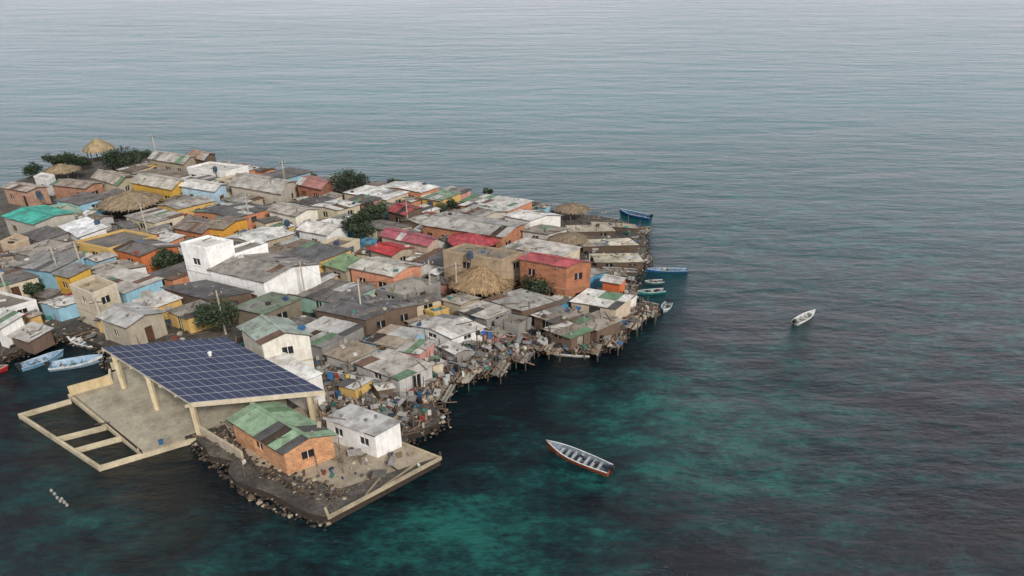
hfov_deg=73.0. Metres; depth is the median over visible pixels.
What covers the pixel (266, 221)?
tin roof shack
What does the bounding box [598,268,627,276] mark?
waterside pier shed
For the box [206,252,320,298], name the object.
white warehouse
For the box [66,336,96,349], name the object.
white motorboat
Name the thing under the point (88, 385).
plaza parapet wall
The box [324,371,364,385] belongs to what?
laundry line
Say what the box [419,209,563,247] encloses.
long house
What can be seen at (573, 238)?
thatched gazebo
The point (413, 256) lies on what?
lean to shed
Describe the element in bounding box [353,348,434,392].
tin roof shack
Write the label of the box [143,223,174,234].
tin roof shack
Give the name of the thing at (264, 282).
overhead wires
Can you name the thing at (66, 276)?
yellow shack
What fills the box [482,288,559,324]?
grey roof house
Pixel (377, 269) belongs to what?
salmon house
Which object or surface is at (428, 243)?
pink roof house
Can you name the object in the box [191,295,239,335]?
broadleaf tree
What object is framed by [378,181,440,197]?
tin roof shack
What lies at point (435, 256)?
tin roof shack
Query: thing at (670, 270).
blue rowboat
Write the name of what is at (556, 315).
plank wharf house
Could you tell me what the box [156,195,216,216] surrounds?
tin roof shack
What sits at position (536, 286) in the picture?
broadleaf tree
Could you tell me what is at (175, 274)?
tin roof shack
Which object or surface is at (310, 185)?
orange brick house
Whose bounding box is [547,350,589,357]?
white fishing canoe
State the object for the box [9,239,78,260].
tin roof shack
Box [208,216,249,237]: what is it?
yellow orange house
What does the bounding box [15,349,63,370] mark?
blue cabin motorboat
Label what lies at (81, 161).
broadleaf tree
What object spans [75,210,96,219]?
lean to shed
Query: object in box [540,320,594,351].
tin roof shack
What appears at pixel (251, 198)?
tin roof shack
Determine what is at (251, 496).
shore rubble
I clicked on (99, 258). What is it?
tin roof shack
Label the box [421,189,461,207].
tin roof shack
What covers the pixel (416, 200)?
tin roof shack
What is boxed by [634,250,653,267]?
stilt deck
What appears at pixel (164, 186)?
yellow school house
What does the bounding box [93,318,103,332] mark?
lean to shed
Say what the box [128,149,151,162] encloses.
broadleaf tree
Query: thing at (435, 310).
lean to shed
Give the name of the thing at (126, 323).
grey roof house
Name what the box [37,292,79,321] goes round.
tin roof shack
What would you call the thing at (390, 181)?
broadleaf tree
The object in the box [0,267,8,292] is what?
utility pole
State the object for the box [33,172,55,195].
white house
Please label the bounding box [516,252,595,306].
red roof brick building
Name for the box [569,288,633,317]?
tin roof shack
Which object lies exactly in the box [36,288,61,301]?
lean to shed
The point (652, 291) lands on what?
teal rowboat
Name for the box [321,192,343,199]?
tin roof shack
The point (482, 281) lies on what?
thatched gazebo
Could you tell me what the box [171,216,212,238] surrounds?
grey roof house
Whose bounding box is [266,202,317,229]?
cream house
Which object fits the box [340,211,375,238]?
broadleaf tree
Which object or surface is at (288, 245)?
tin roof shack
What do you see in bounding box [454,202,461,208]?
lean to shed
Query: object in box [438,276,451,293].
lean to shed
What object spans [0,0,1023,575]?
sea water
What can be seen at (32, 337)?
tin roof shack
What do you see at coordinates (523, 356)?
stilt deck
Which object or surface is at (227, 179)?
tin roof shack
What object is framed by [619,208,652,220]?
blue fishing boat
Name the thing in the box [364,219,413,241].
tin roof shack
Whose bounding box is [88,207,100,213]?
lean to shed
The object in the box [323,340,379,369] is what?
tin roof shack
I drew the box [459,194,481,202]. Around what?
tin roof shack
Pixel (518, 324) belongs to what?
tin roof shack
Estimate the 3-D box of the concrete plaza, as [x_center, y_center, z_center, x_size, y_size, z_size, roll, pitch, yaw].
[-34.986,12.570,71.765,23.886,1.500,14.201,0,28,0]
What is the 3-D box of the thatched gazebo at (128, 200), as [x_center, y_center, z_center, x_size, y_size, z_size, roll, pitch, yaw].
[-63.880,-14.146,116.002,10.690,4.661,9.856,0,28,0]
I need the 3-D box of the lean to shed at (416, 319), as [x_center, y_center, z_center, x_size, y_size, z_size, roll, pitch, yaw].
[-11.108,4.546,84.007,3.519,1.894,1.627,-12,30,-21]
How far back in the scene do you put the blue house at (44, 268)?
93.42 m
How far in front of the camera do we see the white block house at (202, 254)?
90.06 m
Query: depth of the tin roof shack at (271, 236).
102.31 m
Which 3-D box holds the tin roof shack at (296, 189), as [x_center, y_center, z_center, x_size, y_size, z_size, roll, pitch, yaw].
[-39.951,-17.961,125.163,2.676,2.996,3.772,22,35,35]
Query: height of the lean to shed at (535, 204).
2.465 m
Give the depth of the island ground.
70.05 m
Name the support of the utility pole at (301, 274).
on the island ground
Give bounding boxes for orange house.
[113,238,180,273]
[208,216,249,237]
[600,274,628,292]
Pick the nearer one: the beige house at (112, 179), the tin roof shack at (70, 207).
the tin roof shack at (70, 207)
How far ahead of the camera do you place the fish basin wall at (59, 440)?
67.27 m
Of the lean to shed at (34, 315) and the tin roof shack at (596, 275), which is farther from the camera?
the tin roof shack at (596, 275)
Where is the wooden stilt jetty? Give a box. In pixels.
[399,392,456,427]
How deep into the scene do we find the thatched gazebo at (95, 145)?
140.87 m
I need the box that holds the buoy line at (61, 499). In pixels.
[50,489,68,506]
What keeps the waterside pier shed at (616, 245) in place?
on the island ground
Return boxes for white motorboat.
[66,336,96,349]
[791,309,815,325]
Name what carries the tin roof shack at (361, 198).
on the island ground
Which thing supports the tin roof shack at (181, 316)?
on the island ground
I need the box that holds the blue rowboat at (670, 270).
[645,267,687,272]
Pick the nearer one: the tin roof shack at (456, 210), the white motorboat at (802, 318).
the white motorboat at (802, 318)
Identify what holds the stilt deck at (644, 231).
in the sea water
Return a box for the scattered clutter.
[1,160,658,485]
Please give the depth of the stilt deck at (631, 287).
93.80 m
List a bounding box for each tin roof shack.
[0,250,14,260]
[0,259,17,267]
[0,267,42,297]
[0,291,41,323]
[6,321,54,354]
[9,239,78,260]
[20,225,69,244]
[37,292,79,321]
[49,203,81,215]
[55,192,111,213]
[75,229,156,259]
[83,251,117,265]
[87,213,114,230]
[90,259,147,274]
[97,267,163,302]
[99,188,124,195]
[110,219,139,231]
[115,164,149,174]
[124,207,185,232]
[129,168,189,178]
[131,289,182,319]
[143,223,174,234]
[148,262,189,286]
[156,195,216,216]
[156,232,185,252]
[161,194,191,201]
[166,299,220,333]
[176,237,192,254]
[184,174,219,181]
[191,201,269,228]
[215,175,234,183]
[221,193,263,204]
[224,227,295,247]
[247,165,258,172]
[253,216,282,227]
[254,167,276,173]
[261,167,313,180]
[268,222,295,230]
[268,237,319,253]
[278,241,352,272]
[288,196,333,206]
[289,315,316,324]
[294,180,298,195]
[296,279,376,313]
[305,316,365,359]
[311,199,360,219]
[320,236,359,255]
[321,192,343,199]
[322,213,356,224]
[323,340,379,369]
[342,185,408,202]
[347,194,381,208]
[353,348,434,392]
[360,324,424,352]
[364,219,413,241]
[367,181,387,186]
[376,276,440,299]
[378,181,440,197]
[385,202,404,217]
[396,338,435,358]
[398,213,431,228]
[400,196,422,205]
[402,292,442,315]
[409,314,485,345]
[411,248,444,276]
[419,204,440,212]
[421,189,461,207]
[439,341,472,362]
[440,207,464,212]
[440,292,481,315]
[444,186,471,200]
[457,300,511,330]
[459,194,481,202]
[459,194,533,213]
[494,314,531,335]
[499,246,529,255]
[504,237,581,258]
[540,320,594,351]
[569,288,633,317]
[590,268,609,288]
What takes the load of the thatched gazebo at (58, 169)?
on the island ground
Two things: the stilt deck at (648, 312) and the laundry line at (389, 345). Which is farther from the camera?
the stilt deck at (648, 312)
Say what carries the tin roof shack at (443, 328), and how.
on the island ground
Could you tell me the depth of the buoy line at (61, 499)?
60.72 m
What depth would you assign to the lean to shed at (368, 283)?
90.87 m
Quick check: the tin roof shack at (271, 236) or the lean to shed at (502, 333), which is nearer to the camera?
the lean to shed at (502, 333)
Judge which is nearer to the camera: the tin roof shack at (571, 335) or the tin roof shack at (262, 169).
the tin roof shack at (571, 335)
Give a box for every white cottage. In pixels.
[295,220,347,241]
[322,404,401,457]
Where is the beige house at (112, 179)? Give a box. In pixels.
[90,169,134,191]
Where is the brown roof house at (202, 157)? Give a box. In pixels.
[188,149,215,163]
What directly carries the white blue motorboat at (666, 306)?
on the sea water
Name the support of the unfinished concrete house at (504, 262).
on the island ground
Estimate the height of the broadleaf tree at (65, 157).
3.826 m
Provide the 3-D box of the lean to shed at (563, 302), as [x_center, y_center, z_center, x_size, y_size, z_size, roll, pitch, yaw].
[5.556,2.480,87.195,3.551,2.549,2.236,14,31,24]
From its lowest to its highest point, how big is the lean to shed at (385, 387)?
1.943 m
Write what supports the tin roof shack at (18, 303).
on the island ground
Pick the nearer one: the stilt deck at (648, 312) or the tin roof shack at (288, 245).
the stilt deck at (648, 312)
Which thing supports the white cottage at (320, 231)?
on the island ground
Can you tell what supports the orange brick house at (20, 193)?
on the island ground
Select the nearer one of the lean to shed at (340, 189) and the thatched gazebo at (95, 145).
the lean to shed at (340, 189)
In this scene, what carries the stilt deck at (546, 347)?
in the sea water
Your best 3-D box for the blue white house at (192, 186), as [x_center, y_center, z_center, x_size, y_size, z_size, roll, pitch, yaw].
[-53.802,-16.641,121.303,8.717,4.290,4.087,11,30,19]
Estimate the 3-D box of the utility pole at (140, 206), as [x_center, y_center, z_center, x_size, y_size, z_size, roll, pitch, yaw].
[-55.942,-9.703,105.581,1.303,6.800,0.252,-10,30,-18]
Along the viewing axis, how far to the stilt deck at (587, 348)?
80.26 m
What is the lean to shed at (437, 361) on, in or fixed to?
on the island ground
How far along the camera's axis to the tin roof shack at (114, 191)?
121.01 m
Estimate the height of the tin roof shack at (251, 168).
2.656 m
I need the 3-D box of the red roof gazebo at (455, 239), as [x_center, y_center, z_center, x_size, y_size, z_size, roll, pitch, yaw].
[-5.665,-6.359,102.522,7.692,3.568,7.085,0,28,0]
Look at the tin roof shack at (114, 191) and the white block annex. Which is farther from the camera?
the tin roof shack at (114, 191)
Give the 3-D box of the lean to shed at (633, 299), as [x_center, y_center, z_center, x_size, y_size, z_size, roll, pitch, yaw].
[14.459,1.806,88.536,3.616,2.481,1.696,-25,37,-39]
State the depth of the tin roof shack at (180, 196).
117.49 m
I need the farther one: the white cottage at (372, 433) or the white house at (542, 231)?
the white house at (542, 231)
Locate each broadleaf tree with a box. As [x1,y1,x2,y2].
[21,161,43,175]
[22,282,44,305]
[41,153,59,165]
[54,151,80,164]
[73,156,92,170]
[100,145,145,168]
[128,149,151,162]
[148,247,184,269]
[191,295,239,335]
[327,167,369,192]
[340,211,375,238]
[358,199,390,220]
[387,178,404,182]
[435,198,457,211]
[482,187,492,193]
[517,273,555,295]
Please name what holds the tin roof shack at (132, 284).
on the island ground
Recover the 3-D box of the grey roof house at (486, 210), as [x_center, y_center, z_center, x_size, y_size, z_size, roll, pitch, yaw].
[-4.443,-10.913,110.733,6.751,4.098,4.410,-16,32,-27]
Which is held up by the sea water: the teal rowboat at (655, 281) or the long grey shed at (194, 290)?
the teal rowboat at (655, 281)
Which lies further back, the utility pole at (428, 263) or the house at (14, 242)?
the house at (14, 242)
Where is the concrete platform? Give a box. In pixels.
[224,407,434,488]
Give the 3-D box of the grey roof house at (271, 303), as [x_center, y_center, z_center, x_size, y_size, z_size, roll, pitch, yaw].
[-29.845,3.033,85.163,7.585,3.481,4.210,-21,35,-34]
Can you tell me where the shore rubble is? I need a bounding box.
[1,211,660,530]
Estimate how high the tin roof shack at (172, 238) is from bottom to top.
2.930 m
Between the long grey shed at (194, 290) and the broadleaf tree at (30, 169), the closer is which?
the long grey shed at (194, 290)
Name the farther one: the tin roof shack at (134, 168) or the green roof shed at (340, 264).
the tin roof shack at (134, 168)
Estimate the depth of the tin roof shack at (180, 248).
102.02 m
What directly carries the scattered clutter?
on the island ground
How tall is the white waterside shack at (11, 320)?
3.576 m
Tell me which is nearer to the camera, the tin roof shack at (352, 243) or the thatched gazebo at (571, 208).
the tin roof shack at (352, 243)
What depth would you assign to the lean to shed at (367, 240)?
102.83 m
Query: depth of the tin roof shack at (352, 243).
101.76 m
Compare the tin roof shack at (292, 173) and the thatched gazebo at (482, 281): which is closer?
the thatched gazebo at (482, 281)
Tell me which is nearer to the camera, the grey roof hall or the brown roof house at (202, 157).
the grey roof hall
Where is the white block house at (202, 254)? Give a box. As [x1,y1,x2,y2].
[180,235,234,281]
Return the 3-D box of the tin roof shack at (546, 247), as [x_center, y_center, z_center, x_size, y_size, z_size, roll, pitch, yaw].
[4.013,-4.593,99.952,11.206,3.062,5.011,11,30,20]
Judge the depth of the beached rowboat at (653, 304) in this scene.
90.64 m
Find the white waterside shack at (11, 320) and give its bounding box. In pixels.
[0,307,24,347]
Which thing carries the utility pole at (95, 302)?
on the island ground
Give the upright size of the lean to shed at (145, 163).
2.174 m
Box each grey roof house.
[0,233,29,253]
[95,302,167,344]
[147,150,196,172]
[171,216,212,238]
[234,291,303,324]
[460,204,508,219]
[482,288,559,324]
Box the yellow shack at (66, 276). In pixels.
[50,262,92,293]
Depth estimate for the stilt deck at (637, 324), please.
85.51 m
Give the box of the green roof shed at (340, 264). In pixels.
[322,253,360,281]
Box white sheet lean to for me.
[267,352,324,409]
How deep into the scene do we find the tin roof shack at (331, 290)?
87.62 m
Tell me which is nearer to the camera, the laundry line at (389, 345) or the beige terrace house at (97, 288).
the laundry line at (389, 345)
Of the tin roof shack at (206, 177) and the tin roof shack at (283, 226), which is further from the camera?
the tin roof shack at (206, 177)
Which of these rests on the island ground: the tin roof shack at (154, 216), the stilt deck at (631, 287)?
the tin roof shack at (154, 216)
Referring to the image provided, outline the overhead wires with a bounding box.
[0,138,586,303]
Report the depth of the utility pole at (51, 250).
91.80 m
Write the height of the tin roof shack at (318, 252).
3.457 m
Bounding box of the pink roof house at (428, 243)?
[379,227,439,253]
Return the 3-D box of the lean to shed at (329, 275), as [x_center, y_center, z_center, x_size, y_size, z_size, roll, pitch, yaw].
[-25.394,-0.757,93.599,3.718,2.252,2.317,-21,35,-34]
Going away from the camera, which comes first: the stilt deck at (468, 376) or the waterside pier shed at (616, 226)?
the stilt deck at (468, 376)
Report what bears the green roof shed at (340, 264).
on the island ground
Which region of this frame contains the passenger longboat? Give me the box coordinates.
[546,440,614,476]
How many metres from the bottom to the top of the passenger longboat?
1.320 m
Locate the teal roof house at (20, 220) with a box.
[0,205,75,234]
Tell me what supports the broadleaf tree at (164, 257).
on the island ground
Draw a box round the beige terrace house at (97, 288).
[69,274,121,328]
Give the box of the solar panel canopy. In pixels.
[101,337,325,434]
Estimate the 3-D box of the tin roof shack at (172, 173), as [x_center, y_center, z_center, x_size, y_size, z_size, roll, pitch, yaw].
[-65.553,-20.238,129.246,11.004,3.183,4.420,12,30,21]
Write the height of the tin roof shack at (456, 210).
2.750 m
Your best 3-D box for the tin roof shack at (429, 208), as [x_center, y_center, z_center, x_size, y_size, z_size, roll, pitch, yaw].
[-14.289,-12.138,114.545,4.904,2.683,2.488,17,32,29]
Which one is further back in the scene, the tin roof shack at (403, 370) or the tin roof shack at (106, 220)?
the tin roof shack at (106, 220)
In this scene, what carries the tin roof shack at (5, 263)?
on the island ground
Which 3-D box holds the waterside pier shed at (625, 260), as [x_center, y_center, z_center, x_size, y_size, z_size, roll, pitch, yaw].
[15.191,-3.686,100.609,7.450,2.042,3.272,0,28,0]
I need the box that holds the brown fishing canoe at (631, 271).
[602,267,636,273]
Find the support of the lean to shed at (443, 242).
on the island ground
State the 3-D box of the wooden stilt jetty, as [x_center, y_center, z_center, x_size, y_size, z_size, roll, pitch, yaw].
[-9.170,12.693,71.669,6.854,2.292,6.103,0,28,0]
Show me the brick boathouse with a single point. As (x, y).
(284, 438)
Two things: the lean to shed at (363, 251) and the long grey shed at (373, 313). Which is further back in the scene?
the lean to shed at (363, 251)
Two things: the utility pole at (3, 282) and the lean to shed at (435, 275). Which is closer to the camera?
the utility pole at (3, 282)
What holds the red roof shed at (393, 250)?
on the island ground
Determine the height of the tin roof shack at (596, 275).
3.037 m
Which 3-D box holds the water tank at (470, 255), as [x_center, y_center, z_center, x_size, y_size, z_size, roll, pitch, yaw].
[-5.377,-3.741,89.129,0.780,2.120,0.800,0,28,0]
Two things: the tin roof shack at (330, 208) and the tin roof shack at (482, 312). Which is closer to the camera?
the tin roof shack at (482, 312)
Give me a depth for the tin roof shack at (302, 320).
82.65 m
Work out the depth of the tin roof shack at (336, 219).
109.50 m
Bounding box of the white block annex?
[232,239,268,256]
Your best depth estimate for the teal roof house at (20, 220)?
108.05 m
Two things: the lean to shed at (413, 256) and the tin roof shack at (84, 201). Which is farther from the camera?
the tin roof shack at (84, 201)
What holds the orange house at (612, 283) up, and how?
on the island ground
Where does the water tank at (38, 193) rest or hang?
on the island ground
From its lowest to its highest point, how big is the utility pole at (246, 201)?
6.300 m
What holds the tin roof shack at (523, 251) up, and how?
on the island ground
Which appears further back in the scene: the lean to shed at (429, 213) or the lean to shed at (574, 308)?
the lean to shed at (429, 213)
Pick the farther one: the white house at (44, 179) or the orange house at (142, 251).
the white house at (44, 179)
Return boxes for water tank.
[35,190,41,202]
[94,219,99,224]
[212,166,217,176]
[284,219,289,229]
[467,251,472,266]
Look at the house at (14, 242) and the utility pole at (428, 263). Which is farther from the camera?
the house at (14, 242)
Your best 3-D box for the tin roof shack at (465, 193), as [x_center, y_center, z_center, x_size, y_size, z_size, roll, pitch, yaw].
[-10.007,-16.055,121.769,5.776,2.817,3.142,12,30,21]
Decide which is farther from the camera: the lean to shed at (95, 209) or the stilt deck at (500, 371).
the lean to shed at (95, 209)
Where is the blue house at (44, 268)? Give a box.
[10,249,85,289]
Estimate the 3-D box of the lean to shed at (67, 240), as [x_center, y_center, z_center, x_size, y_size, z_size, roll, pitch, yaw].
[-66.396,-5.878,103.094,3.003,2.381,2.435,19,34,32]
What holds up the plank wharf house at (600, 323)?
on the island ground
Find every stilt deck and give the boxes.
[422,374,455,407]
[435,354,478,390]
[464,346,510,383]
[497,345,534,370]
[528,326,565,361]
[559,335,603,361]
[594,331,626,355]
[620,308,646,336]
[625,280,637,291]
[628,214,650,236]
[630,301,658,323]
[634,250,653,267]
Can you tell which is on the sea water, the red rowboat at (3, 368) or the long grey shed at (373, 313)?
the red rowboat at (3, 368)
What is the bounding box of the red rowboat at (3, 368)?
[0,365,7,372]
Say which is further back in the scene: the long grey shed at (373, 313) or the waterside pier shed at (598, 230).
the waterside pier shed at (598, 230)
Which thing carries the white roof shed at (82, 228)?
on the island ground
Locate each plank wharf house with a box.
[531,306,581,332]
[571,310,623,342]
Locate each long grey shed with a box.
[160,279,254,304]
[312,294,420,336]
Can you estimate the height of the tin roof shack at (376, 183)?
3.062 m
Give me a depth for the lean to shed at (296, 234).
105.88 m
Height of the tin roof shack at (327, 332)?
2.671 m
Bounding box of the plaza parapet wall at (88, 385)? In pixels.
[67,361,318,458]
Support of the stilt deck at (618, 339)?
in the sea water
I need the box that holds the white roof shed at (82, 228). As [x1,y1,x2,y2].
[57,216,107,240]
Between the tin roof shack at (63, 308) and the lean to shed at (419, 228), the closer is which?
the tin roof shack at (63, 308)
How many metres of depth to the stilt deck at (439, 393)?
72.97 m
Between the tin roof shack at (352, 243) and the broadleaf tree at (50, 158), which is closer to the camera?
the tin roof shack at (352, 243)
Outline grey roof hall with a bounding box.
[228,173,295,203]
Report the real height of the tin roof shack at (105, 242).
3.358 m
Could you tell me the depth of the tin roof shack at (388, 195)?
118.99 m
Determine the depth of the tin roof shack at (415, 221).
108.65 m
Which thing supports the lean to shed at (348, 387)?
on the island ground
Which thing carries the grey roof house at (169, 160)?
on the island ground
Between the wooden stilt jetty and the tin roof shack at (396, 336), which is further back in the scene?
the tin roof shack at (396, 336)
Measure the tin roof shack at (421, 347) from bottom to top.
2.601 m
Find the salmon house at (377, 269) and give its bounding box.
[347,256,424,292]
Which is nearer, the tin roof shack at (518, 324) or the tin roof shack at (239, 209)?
the tin roof shack at (518, 324)
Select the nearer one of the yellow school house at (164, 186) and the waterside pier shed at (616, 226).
the waterside pier shed at (616, 226)
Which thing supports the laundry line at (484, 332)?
on the island ground
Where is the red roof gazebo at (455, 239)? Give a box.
[447,233,498,246]
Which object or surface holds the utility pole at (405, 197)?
on the island ground
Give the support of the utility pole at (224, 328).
on the island ground
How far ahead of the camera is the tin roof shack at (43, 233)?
103.32 m
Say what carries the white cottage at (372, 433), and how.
on the island ground
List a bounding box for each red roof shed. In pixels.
[367,242,414,260]
[387,203,423,222]
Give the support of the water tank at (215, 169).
on the white house at (225, 169)
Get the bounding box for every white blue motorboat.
[44,354,102,371]
[661,298,672,312]
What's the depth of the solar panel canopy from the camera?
68.58 m
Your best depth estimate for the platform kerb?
61.56 m
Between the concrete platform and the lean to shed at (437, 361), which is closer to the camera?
the concrete platform
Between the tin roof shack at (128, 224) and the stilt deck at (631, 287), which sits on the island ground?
the tin roof shack at (128, 224)
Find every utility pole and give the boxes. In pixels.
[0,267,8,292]
[46,247,57,266]
[69,241,80,262]
[89,299,108,339]
[135,203,148,233]
[211,290,226,334]
[241,193,249,213]
[295,261,305,290]
[352,279,363,303]
[402,194,407,217]
[424,260,433,284]
[451,262,460,292]
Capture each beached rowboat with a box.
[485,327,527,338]
[643,301,658,307]
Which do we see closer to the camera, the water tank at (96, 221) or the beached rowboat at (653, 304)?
the beached rowboat at (653, 304)
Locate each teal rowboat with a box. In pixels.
[637,288,665,294]
[645,279,663,284]
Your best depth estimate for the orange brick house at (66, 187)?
121.71 m
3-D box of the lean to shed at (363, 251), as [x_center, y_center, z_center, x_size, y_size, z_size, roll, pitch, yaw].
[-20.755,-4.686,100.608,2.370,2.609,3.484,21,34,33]
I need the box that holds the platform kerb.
[324,442,441,519]
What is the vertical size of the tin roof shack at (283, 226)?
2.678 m
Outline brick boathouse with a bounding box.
[225,401,338,474]
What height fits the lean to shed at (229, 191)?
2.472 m
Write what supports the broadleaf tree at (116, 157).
on the island ground
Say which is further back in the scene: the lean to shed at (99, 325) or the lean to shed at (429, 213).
the lean to shed at (429, 213)
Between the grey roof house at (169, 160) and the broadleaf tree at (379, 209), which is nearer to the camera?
the broadleaf tree at (379, 209)
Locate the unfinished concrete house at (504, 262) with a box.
[443,243,522,296]
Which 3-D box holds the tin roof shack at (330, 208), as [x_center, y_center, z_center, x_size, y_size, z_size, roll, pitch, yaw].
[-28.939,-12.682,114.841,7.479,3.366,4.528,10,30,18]
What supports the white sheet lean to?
on the island ground
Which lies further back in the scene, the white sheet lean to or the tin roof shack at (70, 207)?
the tin roof shack at (70, 207)
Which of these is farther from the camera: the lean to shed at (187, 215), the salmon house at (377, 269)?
the lean to shed at (187, 215)
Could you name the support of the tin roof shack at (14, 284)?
on the island ground
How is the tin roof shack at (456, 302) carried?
on the island ground
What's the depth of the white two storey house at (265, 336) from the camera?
72.82 m
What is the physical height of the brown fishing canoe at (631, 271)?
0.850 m
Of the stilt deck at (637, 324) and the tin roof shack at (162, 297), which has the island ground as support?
the tin roof shack at (162, 297)
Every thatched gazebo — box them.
[42,164,80,178]
[80,138,115,163]
[97,190,163,219]
[446,264,516,297]
[547,232,589,251]
[554,203,591,224]
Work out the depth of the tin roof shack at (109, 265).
95.05 m
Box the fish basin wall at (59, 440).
[18,394,196,471]
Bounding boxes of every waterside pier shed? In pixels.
[565,224,615,235]
[578,238,638,252]
[590,221,637,232]
[591,253,643,273]
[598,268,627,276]
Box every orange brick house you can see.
[0,182,51,206]
[49,178,104,198]
[295,175,333,196]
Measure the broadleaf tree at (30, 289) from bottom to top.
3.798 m
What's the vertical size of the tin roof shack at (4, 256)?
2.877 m
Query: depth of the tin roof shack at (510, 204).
115.04 m
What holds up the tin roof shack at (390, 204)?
on the island ground
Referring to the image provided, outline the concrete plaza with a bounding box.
[73,367,286,452]
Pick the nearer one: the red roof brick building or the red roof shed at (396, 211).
the red roof brick building
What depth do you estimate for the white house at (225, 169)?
129.69 m
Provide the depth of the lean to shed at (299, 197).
119.47 m
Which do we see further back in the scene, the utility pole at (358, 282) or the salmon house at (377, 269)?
the salmon house at (377, 269)
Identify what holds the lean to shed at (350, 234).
on the island ground
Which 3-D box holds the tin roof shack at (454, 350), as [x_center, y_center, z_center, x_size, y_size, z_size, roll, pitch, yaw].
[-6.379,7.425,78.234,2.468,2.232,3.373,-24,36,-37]
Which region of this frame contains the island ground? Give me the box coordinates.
[0,156,654,523]
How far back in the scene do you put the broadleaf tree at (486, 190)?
123.51 m
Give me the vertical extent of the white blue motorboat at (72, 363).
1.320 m
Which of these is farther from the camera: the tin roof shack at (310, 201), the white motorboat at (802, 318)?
the tin roof shack at (310, 201)
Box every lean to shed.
[22,309,43,323]
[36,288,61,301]
[61,238,74,242]
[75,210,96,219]
[78,250,93,257]
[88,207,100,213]
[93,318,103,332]
[138,161,150,165]
[184,213,194,217]
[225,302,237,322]
[226,187,232,196]
[292,196,309,200]
[292,230,299,237]
[320,271,338,283]
[335,183,351,191]
[336,374,373,398]
[347,230,363,238]
[354,244,372,257]
[360,237,376,247]
[361,281,376,294]
[370,379,395,399]
[405,253,424,262]
[405,314,430,327]
[414,225,422,233]
[420,211,436,214]
[421,354,445,372]
[424,305,449,316]
[427,266,443,280]
[438,235,451,248]
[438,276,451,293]
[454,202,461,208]
[481,327,507,343]
[532,201,540,208]
[536,203,551,212]
[551,295,571,307]
[567,305,582,311]
[622,290,638,306]
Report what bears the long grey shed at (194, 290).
on the island ground
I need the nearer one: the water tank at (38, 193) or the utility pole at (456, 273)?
the utility pole at (456, 273)
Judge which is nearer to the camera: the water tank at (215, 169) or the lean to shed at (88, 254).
the lean to shed at (88, 254)
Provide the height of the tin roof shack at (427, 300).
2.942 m
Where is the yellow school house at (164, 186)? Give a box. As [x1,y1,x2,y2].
[129,173,184,203]
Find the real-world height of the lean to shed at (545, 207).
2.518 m
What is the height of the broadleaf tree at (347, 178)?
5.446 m
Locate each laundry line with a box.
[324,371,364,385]
[376,342,412,350]
[476,330,496,342]
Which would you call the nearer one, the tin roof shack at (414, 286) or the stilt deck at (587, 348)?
the stilt deck at (587, 348)
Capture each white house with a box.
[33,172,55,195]
[178,178,227,203]
[186,161,248,176]
[520,224,569,240]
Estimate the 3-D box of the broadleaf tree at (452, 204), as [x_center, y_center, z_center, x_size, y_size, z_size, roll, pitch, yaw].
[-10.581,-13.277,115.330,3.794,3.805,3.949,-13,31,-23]
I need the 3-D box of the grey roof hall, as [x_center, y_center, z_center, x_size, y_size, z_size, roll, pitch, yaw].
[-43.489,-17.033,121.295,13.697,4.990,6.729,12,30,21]
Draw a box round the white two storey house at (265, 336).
[236,314,313,367]

